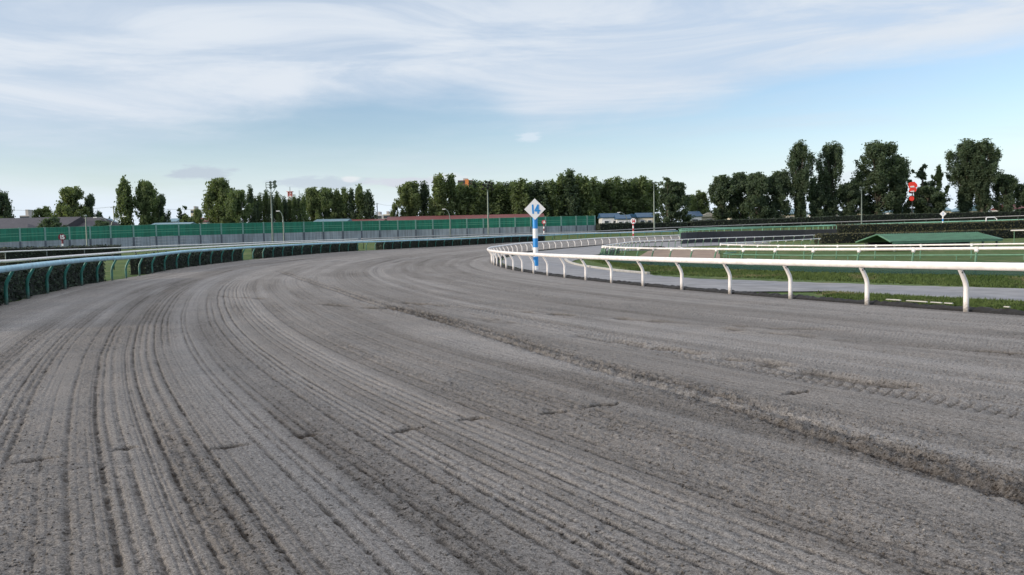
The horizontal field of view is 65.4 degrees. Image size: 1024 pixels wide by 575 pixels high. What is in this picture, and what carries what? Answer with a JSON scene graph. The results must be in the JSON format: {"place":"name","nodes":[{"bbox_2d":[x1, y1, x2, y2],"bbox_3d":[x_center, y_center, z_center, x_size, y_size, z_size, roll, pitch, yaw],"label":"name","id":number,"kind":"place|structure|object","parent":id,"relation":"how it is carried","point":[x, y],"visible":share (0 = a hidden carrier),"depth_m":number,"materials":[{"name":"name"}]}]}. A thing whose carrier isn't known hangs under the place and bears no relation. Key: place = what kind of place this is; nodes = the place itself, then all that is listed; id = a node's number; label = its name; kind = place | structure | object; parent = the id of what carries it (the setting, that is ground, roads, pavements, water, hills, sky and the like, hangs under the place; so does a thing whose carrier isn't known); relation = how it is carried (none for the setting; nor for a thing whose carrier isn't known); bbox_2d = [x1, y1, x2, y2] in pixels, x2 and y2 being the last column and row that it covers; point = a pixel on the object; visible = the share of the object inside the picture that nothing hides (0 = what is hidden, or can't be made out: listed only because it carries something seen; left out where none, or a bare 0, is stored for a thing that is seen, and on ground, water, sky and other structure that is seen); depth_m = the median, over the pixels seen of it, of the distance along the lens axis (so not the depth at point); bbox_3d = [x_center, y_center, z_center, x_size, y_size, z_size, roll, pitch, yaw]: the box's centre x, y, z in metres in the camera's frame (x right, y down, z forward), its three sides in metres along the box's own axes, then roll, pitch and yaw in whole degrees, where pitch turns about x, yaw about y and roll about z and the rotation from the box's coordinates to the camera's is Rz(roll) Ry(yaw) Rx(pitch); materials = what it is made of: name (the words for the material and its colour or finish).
{"place":"outdoors","nodes":[
{"label":"outdoors","id":0,"kind":"place"},
{"bbox_2d":[0,236,1023,574],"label":"dirt track","id":1,"kind":"structure","parent":0,"point":[336,294],"depth_m":6.96,"materials":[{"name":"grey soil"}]},
{"bbox_2d":[0,0,1023,224],"label":"sky","id":2,"kind":"structure","parent":0,"point":[177,96],"materials":[{"name":"blue"}]},
{"bbox_2d":[13,222,1023,301],"bbox_3d":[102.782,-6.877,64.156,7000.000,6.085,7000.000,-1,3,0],"label":"ground","id":3,"kind":"structure","parent":0,"point":[119,272],"depth_m":67.55,"materials":[{"name":"green plant"}]},
{"bbox_2d":[0,189,15,217],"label":"broadleaf tree","id":4,"kind":"object","parent":3,"relation":"on","point":[5,208],"visible":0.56,"depth_m":193.54,"materials":[{"name":"green plant"}]},
{"bbox_2d":[30,206,52,217],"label":"broadleaf tree","id":5,"kind":"object","parent":3,"relation":"on","point":[40,212],"visible":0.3,"depth_m":197.85,"materials":[{"name":"green plant"}]},
{"bbox_2d":[0,217,86,245],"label":"long house","id":6,"kind":"structure","parent":3,"relation":"on","point":[69,221],"depth_m":175.92,"materials":[{"name":"concrete"}]},
{"bbox_2d":[36,217,68,243],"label":"bush","id":7,"kind":"object","parent":3,"relation":"on","point":[51,222],"visible":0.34,"depth_m":158.35,"materials":[{"name":"green plant"}]},
{"bbox_2d":[0,257,105,305],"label":"hedge","id":8,"kind":"object","parent":3,"relation":"on","point":[16,288],"visible":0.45,"depth_m":28.17,"materials":[{"name":"green plant"}]},
{"bbox_2d":[0,244,121,264],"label":"hedge","id":9,"kind":"object","parent":3,"relation":"on","point":[21,255],"visible":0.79,"depth_m":75.77,"materials":[{"name":"green plant"}]},
{"bbox_2d":[50,186,91,217],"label":"broadleaf tree","id":10,"kind":"object","parent":3,"relation":"on","point":[69,205],"visible":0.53,"depth_m":185.58,"materials":[{"name":"green plant"}]},
{"bbox_2d":[82,193,99,216],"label":"broadleaf tree","id":11,"kind":"object","parent":3,"relation":"on","point":[89,199],"visible":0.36,"depth_m":190.49,"materials":[{"name":"green plant"}]},
{"bbox_2d":[73,217,131,245],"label":"long house","id":12,"kind":"structure","parent":3,"relation":"on","point":[91,221],"depth_m":181.43,"materials":[{"name":"concrete"}]},
{"bbox_2d":[113,175,134,243],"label":"poplar tree","id":13,"kind":"object","parent":3,"relation":"on","point":[123,190],"visible":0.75,"depth_m":184.38,"materials":[{"name":"green plant"}]},
{"bbox_2d":[131,179,163,224],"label":"broadleaf tree","id":14,"kind":"object","parent":3,"relation":"on","point":[145,202],"visible":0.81,"depth_m":185.72,"materials":[{"name":"green plant"}]},
{"bbox_2d":[151,193,170,222],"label":"broadleaf tree","id":15,"kind":"object","parent":3,"relation":"on","point":[160,208],"visible":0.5,"depth_m":190.62,"materials":[{"name":"green plant"}]},
{"bbox_2d":[129,249,241,274],"bbox_3d":[-21.647,-1.946,54.307,1.438,1.507,21.040,-1,3,-5],"label":"hedge","id":16,"kind":"object","parent":3,"relation":"on","point":[158,265],"visible":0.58,"depth_m":51.00,"materials":[{"name":"green plant"}]},
{"bbox_2d":[192,208,204,223],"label":"broadleaf tree","id":17,"kind":"object","parent":3,"relation":"on","point":[197,215],"visible":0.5,"depth_m":213.48,"materials":[{"name":"green plant"}]},
{"bbox_2d":[201,177,234,240],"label":"broadleaf tree","id":18,"kind":"object","parent":3,"relation":"on","point":[218,188],"visible":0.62,"depth_m":183.51,"materials":[{"name":"green plant"}]},
{"bbox_2d":[217,189,255,242],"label":"broadleaf tree","id":19,"kind":"object","parent":3,"relation":"on","point":[235,203],"visible":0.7,"depth_m":178.20,"materials":[{"name":"green plant"}]},
{"bbox_2d":[246,184,257,233],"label":"poplar tree","id":20,"kind":"object","parent":3,"relation":"on","point":[250,196],"visible":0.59,"depth_m":182.89,"materials":[{"name":"green plant"}]},
{"bbox_2d":[257,193,264,222],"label":"poplar tree","id":21,"kind":"object","parent":3,"relation":"on","point":[261,206],"visible":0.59,"depth_m":187.00,"materials":[{"name":"green plant"}]},
{"bbox_2d":[262,189,269,241],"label":"poplar tree","id":22,"kind":"object","parent":3,"relation":"on","point":[265,197],"visible":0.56,"depth_m":188.76,"materials":[{"name":"green plant"}]},
{"bbox_2d":[265,180,276,244],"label":"floodlight mast","id":23,"kind":"object","parent":3,"relation":"on","point":[274,184],"visible":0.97,"depth_m":164.06,"materials":[{"name":"metal"}]},
{"bbox_2d":[266,192,276,238],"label":"poplar tree","id":24,"kind":"object","parent":3,"relation":"on","point":[273,209],"visible":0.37,"depth_m":185.92,"materials":[{"name":"green plant"}]},
{"bbox_2d":[275,194,283,221],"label":"poplar tree","id":25,"kind":"object","parent":3,"relation":"on","point":[278,218],"visible":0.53,"depth_m":184.79,"materials":[{"name":"green plant"}]},
{"bbox_2d":[282,196,288,235],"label":"poplar tree","id":26,"kind":"object","parent":3,"relation":"on","point":[285,212],"visible":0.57,"depth_m":186.88,"materials":[{"name":"green plant"}]},
{"bbox_2d":[291,194,300,240],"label":"poplar tree","id":27,"kind":"object","parent":3,"relation":"on","point":[295,207],"visible":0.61,"depth_m":185.91,"materials":[{"name":"green plant"}]},
{"bbox_2d":[0,216,595,248],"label":"sound barrier","id":28,"kind":"object","parent":3,"relation":"on","point":[163,234],"visible":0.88,"depth_m":178.94,"materials":[{"name":"green metal"}]},
{"bbox_2d":[298,193,309,237],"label":"poplar tree","id":29,"kind":"object","parent":3,"relation":"on","point":[304,215],"visible":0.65,"depth_m":184.79,"materials":[{"name":"green plant"}]},
{"bbox_2d":[251,242,358,258],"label":"hedge","id":30,"kind":"object","parent":3,"relation":"on","point":[287,251],"visible":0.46,"depth_m":79.56,"materials":[{"name":"green plant"}]},
{"bbox_2d":[304,187,321,221],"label":"broadleaf tree","id":31,"kind":"object","parent":3,"relation":"on","point":[310,198],"visible":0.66,"depth_m":211.43,"materials":[{"name":"green plant"}]},
{"bbox_2d":[313,186,337,218],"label":"broadleaf tree","id":32,"kind":"object","parent":3,"relation":"on","point":[325,197],"visible":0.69,"depth_m":211.25,"materials":[{"name":"green plant"}]},
{"bbox_2d":[329,188,343,218],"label":"poplar tree","id":33,"kind":"object","parent":3,"relation":"on","point":[337,198],"visible":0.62,"depth_m":212.23,"materials":[{"name":"green plant"}]},
{"bbox_2d":[338,187,350,218],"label":"poplar tree","id":34,"kind":"object","parent":3,"relation":"on","point":[344,201],"visible":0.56,"depth_m":212.27,"materials":[{"name":"green plant"}]},
{"bbox_2d":[347,188,356,218],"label":"poplar tree","id":35,"kind":"object","parent":3,"relation":"on","point":[352,214],"visible":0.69,"depth_m":212.42,"materials":[{"name":"green plant"}]},
{"bbox_2d":[352,183,366,218],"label":"poplar tree","id":36,"kind":"object","parent":3,"relation":"on","point":[357,201],"visible":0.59,"depth_m":212.20,"materials":[{"name":"green plant"}]},
{"bbox_2d":[359,189,377,218],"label":"poplar tree","id":37,"kind":"object","parent":3,"relation":"on","point":[369,207],"visible":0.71,"depth_m":212.28,"materials":[{"name":"green plant"}]},
{"bbox_2d":[394,180,422,216],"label":"broadleaf tree","id":38,"kind":"object","parent":3,"relation":"on","point":[409,195],"visible":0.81,"depth_m":221.37,"materials":[{"name":"green plant"}]},
{"bbox_2d":[419,180,430,215],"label":"poplar tree","id":39,"kind":"object","parent":3,"relation":"on","point":[425,193],"visible":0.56,"depth_m":224.22,"materials":[{"name":"green plant"}]},
{"bbox_2d":[425,172,455,215],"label":"poplar tree","id":40,"kind":"object","parent":3,"relation":"on","point":[440,187],"visible":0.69,"depth_m":219.75,"materials":[{"name":"green plant"}]},
{"bbox_2d":[444,173,460,215],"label":"poplar tree","id":41,"kind":"object","parent":3,"relation":"on","point":[452,199],"visible":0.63,"depth_m":221.82,"materials":[{"name":"green plant"}]},
{"bbox_2d":[376,235,545,249],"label":"hedge","id":42,"kind":"object","parent":3,"relation":"on","point":[422,244],"visible":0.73,"depth_m":119.37,"materials":[{"name":"green plant"}]},
{"bbox_2d":[387,214,543,235],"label":"long shed","id":43,"kind":"structure","parent":3,"relation":"on","point":[457,217],"depth_m":213.55,"materials":[{"name":"metal"}]},
{"bbox_2d":[0,221,933,269],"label":"running rail","id":44,"kind":"object","parent":3,"relation":"on","point":[55,257],"visible":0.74,"depth_m":67.83,"materials":[{"name":"white metal"}]},
{"bbox_2d":[457,184,482,214],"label":"poplar tree","id":45,"kind":"object","parent":3,"relation":"on","point":[467,201],"visible":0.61,"depth_m":223.03,"materials":[{"name":"green plant"}]},
{"bbox_2d":[473,180,493,214],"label":"poplar tree","id":46,"kind":"object","parent":3,"relation":"on","point":[481,198],"visible":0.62,"depth_m":223.29,"materials":[{"name":"green plant"}]},
{"bbox_2d":[482,181,493,236],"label":"floodlight mast","id":47,"kind":"object","parent":3,"relation":"on","point":[487,187],"visible":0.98,"depth_m":180.97,"materials":[{"name":"metal"}]},
{"bbox_2d":[489,181,509,214],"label":"poplar tree","id":48,"kind":"object","parent":3,"relation":"on","point":[500,191],"visible":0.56,"depth_m":224.59,"materials":[{"name":"green plant"}]},
{"bbox_2d":[504,180,516,213],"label":"poplar tree","id":49,"kind":"object","parent":3,"relation":"on","point":[508,210],"visible":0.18,"depth_m":225.97,"materials":[{"name":"green plant"}]},
{"bbox_2d":[0,219,1021,304],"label":"running rail","id":50,"kind":"object","parent":3,"relation":"on","point":[11,269],"visible":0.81,"depth_m":45.27,"materials":[{"name":"metal"}]},
{"bbox_2d":[0,215,1023,264],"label":"running rail","id":51,"kind":"object","parent":3,"relation":"on","point":[84,249],"visible":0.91,"depth_m":150.80,"materials":[{"name":"white metal"}]},
{"bbox_2d":[509,178,531,213],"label":"poplar tree","id":52,"kind":"object","parent":3,"relation":"on","point":[520,198],"visible":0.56,"depth_m":222.01,"materials":[{"name":"green plant"}]},
{"bbox_2d":[524,199,544,269],"bbox_3d":[1.331,-2.945,45.467,1.210,4.228,0.371,-1,3,1],"label":"distance marker","id":53,"kind":"object","parent":3,"relation":"on","point":[534,208],"visible":0.86,"depth_m":45.32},
{"bbox_2d":[528,180,552,216],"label":"poplar tree","id":54,"kind":"object","parent":3,"relation":"on","point":[537,191],"visible":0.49,"depth_m":222.92,"materials":[{"name":"green plant"}]},
{"bbox_2d":[544,179,565,228],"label":"poplar tree","id":55,"kind":"object","parent":3,"relation":"on","point":[551,189],"visible":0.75,"depth_m":223.70,"materials":[{"name":"green plant"}]},
{"bbox_2d":[555,172,564,213],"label":"poplar tree","id":56,"kind":"object","parent":3,"relation":"on","point":[559,185],"visible":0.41,"depth_m":228.59,"materials":[{"name":"green plant"}]},
{"bbox_2d":[558,168,582,230],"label":"poplar tree","id":57,"kind":"object","parent":3,"relation":"on","point":[570,191],"visible":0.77,"depth_m":224.52,"materials":[{"name":"green plant"}]},
{"bbox_2d":[575,175,596,227],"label":"poplar tree","id":58,"kind":"object","parent":3,"relation":"on","point":[586,196],"visible":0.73,"depth_m":225.75,"materials":[{"name":"green plant"}]},
{"bbox_2d":[589,176,604,230],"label":"poplar tree","id":59,"kind":"object","parent":3,"relation":"on","point":[597,191],"visible":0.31,"depth_m":234.92,"materials":[{"name":"green plant"}]},
{"bbox_2d":[564,258,649,273],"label":"path kerb","id":60,"kind":"structure","parent":3,"relation":"on","point":[603,268],"depth_m":43.49,"materials":[{"name":"concrete"}]},
{"bbox_2d":[597,213,619,223],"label":"white house","id":61,"kind":"structure","parent":3,"relation":"on","point":[605,217],"depth_m":216.56,"materials":[{"name":"white paint"}]},
{"bbox_2d":[599,177,621,212],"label":"poplar tree","id":62,"kind":"object","parent":3,"relation":"on","point":[610,204],"visible":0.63,"depth_m":236.76,"materials":[{"name":"green plant"}]},
{"bbox_2d":[614,215,631,222],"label":"white house","id":63,"kind":"structure","parent":3,"relation":"on","point":[620,218],"depth_m":213.38,"materials":[{"name":"blue metal"}]},
{"bbox_2d":[613,179,639,214],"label":"poplar tree","id":64,"kind":"object","parent":3,"relation":"on","point":[627,205],"visible":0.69,"depth_m":237.95,"materials":[{"name":"green plant"}]},
{"bbox_2d":[596,221,687,231],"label":"hedge","id":65,"kind":"object","parent":3,"relation":"on","point":[618,226],"visible":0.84,"depth_m":206.37,"materials":[{"name":"green plant"}]},
{"bbox_2d":[631,175,652,213],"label":"poplar tree","id":66,"kind":"object","parent":3,"relation":"on","point":[641,194],"visible":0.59,"depth_m":238.82,"materials":[{"name":"green plant"}]},
{"bbox_2d":[634,213,652,222],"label":"white house","id":67,"kind":"structure","parent":3,"relation":"on","point":[644,217],"depth_m":216.34,"materials":[{"name":"blue metal"}]},
{"bbox_2d":[647,179,660,216],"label":"poplar tree","id":68,"kind":"object","parent":3,"relation":"on","point":[650,190],"visible":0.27,"depth_m":242.57,"materials":[{"name":"green plant"}]},
{"bbox_2d":[658,177,678,218],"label":"sparse tree","id":69,"kind":"object","parent":3,"relation":"on","point":[670,213],"visible":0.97,"depth_m":214.06,"materials":[{"name":"green plant"}]},
{"bbox_2d":[651,181,694,222],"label":"broadleaf tree","id":70,"kind":"object","parent":3,"relation":"on","point":[681,201],"visible":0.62,"depth_m":214.91,"materials":[{"name":"green plant"}]},
{"bbox_2d":[640,250,719,257],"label":"sand patch","id":71,"kind":"object","parent":3,"relation":"on","point":[687,253],"visible":0.64,"depth_m":74.57,"materials":[{"name":"beige sand"}]},
{"bbox_2d":[689,190,710,214],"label":"broadleaf tree","id":72,"kind":"object","parent":3,"relation":"on","point":[700,202],"visible":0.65,"depth_m":247.67,"materials":[{"name":"green plant"}]},
{"bbox_2d":[706,174,737,219],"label":"broadleaf tree","id":73,"kind":"object","parent":3,"relation":"on","point":[721,190],"visible":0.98,"depth_m":240.32,"materials":[{"name":"green plant"}]},
{"bbox_2d":[729,172,752,218],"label":"broadleaf tree","id":74,"kind":"object","parent":3,"relation":"on","point":[740,193],"visible":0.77,"depth_m":241.09,"materials":[{"name":"green plant"}]},
{"bbox_2d":[487,235,1023,311],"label":"running rail","id":75,"kind":"object","parent":3,"relation":"on","point":[961,267],"visible":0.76,"depth_m":21.83,"materials":[{"name":"white metal"}]},
{"bbox_2d":[678,225,836,243],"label":"infield rail","id":76,"kind":"object","parent":3,"relation":"on","point":[787,234],"visible":0.94,"depth_m":132.07,"materials":[{"name":"white metal"}]},
{"bbox_2d":[743,171,773,218],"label":"broadleaf tree","id":77,"kind":"object","parent":3,"relation":"on","point":[757,189],"visible":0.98,"depth_m":233.26,"materials":[{"name":"green plant"}]},
{"bbox_2d":[495,240,1023,315],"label":"rubber edging","id":78,"kind":"object","parent":3,"relation":"on","point":[1008,311],"visible":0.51,"depth_m":21.58,"materials":[{"name":"black rubber"}]},
{"bbox_2d":[765,170,791,218],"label":"broadleaf tree","id":79,"kind":"object","parent":3,"relation":"on","point":[779,185],"visible":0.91,"depth_m":234.10,"materials":[{"name":"green plant"}]},
{"bbox_2d":[781,139,816,217],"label":"poplar tree","id":80,"kind":"object","parent":3,"relation":"on","point":[800,167],"visible":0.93,"depth_m":233.24,"materials":[{"name":"green plant"}]},
{"bbox_2d":[586,259,1023,310],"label":"grass tufts","id":81,"kind":"object","parent":3,"relation":"on","point":[996,281],"visible":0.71,"depth_m":28.54,"materials":[{"name":"green plant"}]},
{"bbox_2d":[600,235,1023,275],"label":"infield rail","id":82,"kind":"object","parent":3,"relation":"on","point":[612,252],"visible":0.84,"depth_m":35.97,"materials":[{"name":"white metal"}]},
{"bbox_2d":[807,182,830,216],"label":"broadleaf tree","id":83,"kind":"object","parent":3,"relation":"on","point":[818,194],"visible":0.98,"depth_m":235.87,"materials":[{"name":"green plant"}]},
{"bbox_2d":[815,140,844,216],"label":"poplar tree","id":84,"kind":"object","parent":3,"relation":"on","point":[831,163],"visible":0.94,"depth_m":236.25,"materials":[{"name":"green plant"}]},
{"bbox_2d":[837,182,862,215],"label":"broadleaf tree","id":85,"kind":"object","parent":3,"relation":"on","point":[846,198],"visible":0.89,"depth_m":236.35,"materials":[{"name":"green plant"}]},
{"bbox_2d":[687,211,1023,230],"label":"hedge","id":86,"kind":"object","parent":3,"relation":"on","point":[869,219],"visible":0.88,"depth_m":220.83,"materials":[{"name":"green plant"}]},
{"bbox_2d":[718,238,1023,258],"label":"infield rail","id":87,"kind":"object","parent":3,"relation":"on","point":[801,245],"visible":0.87,"depth_m":56.02,"materials":[{"name":"white metal"}]},
{"bbox_2d":[723,252,1023,259],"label":"rail","id":88,"kind":"object","parent":3,"relation":"on","point":[779,255],"visible":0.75,"depth_m":50.53,"materials":[{"name":"white metal"}]},
{"bbox_2d":[843,140,909,215],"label":"broadleaf tree","id":89,"kind":"object","parent":3,"relation":"on","point":[881,174],"visible":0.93,"depth_m":235.01,"materials":[{"name":"green plant"}]},
{"bbox_2d":[884,153,911,213],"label":"broadleaf tree","id":90,"kind":"object","parent":3,"relation":"on","point":[905,208],"visible":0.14,"depth_m":240.10,"materials":[{"name":"green plant"}]},
{"bbox_2d":[814,228,1023,243],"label":"hedge","id":91,"kind":"object","parent":3,"relation":"on","point":[832,238],"visible":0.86,"depth_m":113.85,"materials":[{"name":"green plant"}]},
{"bbox_2d":[907,164,936,208],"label":"sparse tree","id":92,"kind":"object","parent":3,"relation":"on","point":[921,174],"visible":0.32,"depth_m":242.38,"materials":[{"name":"green plant"}]},
{"bbox_2d":[830,219,1023,232],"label":"hedge","id":93,"kind":"object","parent":3,"relation":"on","point":[906,227],"visible":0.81,"depth_m":152.02,"materials":[{"name":"green plant"}]},
{"bbox_2d":[855,232,1002,251],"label":"open shed","id":94,"kind":"structure","parent":3,"relation":"on","point":[928,238],"depth_m":76.78,"materials":[{"name":"green paint"}]},
{"bbox_2d":[907,185,952,212],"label":"broadleaf tree","id":95,"kind":"object","parent":3,"relation":"on","point":[933,200],"visible":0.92,"depth_m":234.03,"materials":[{"name":"green plant"}]},
{"bbox_2d":[930,164,949,193],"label":"sparse tree","id":96,"kind":"object","parent":3,"relation":"on","point":[938,176],"visible":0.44,"depth_m":241.22,"materials":[{"name":"green plant"}]},
{"bbox_2d":[944,138,989,212],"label":"poplar tree","id":97,"kind":"object","parent":3,"relation":"on","point":[965,196],"visible":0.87,"depth_m":238.41,"materials":[{"name":"green plant"}]},
{"bbox_2d":[960,138,1004,211],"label":"poplar tree","id":98,"kind":"object","parent":3,"relation":"on","point":[986,150],"visible":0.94,"depth_m":234.60,"materials":[{"name":"green plant"}]},
{"bbox_2d":[990,174,1023,211],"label":"broadleaf tree","id":99,"kind":"object","parent":3,"relation":"on","point":[1008,187],"visible":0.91,"depth_m":235.46,"materials":[{"name":"green plant"}]},
{"bbox_2d":[1015,183,1023,210],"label":"broadleaf tree","id":100,"kind":"object","parent":3,"relation":"on","point":[1020,197],"visible":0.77,"depth_m":235.81,"materials":[{"name":"green plant"}]},
{"bbox_2d":[502,241,1023,300],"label":"service path","id":101,"kind":"structure","parent":0,"point":[556,267],"depth_m":29.05,"materials":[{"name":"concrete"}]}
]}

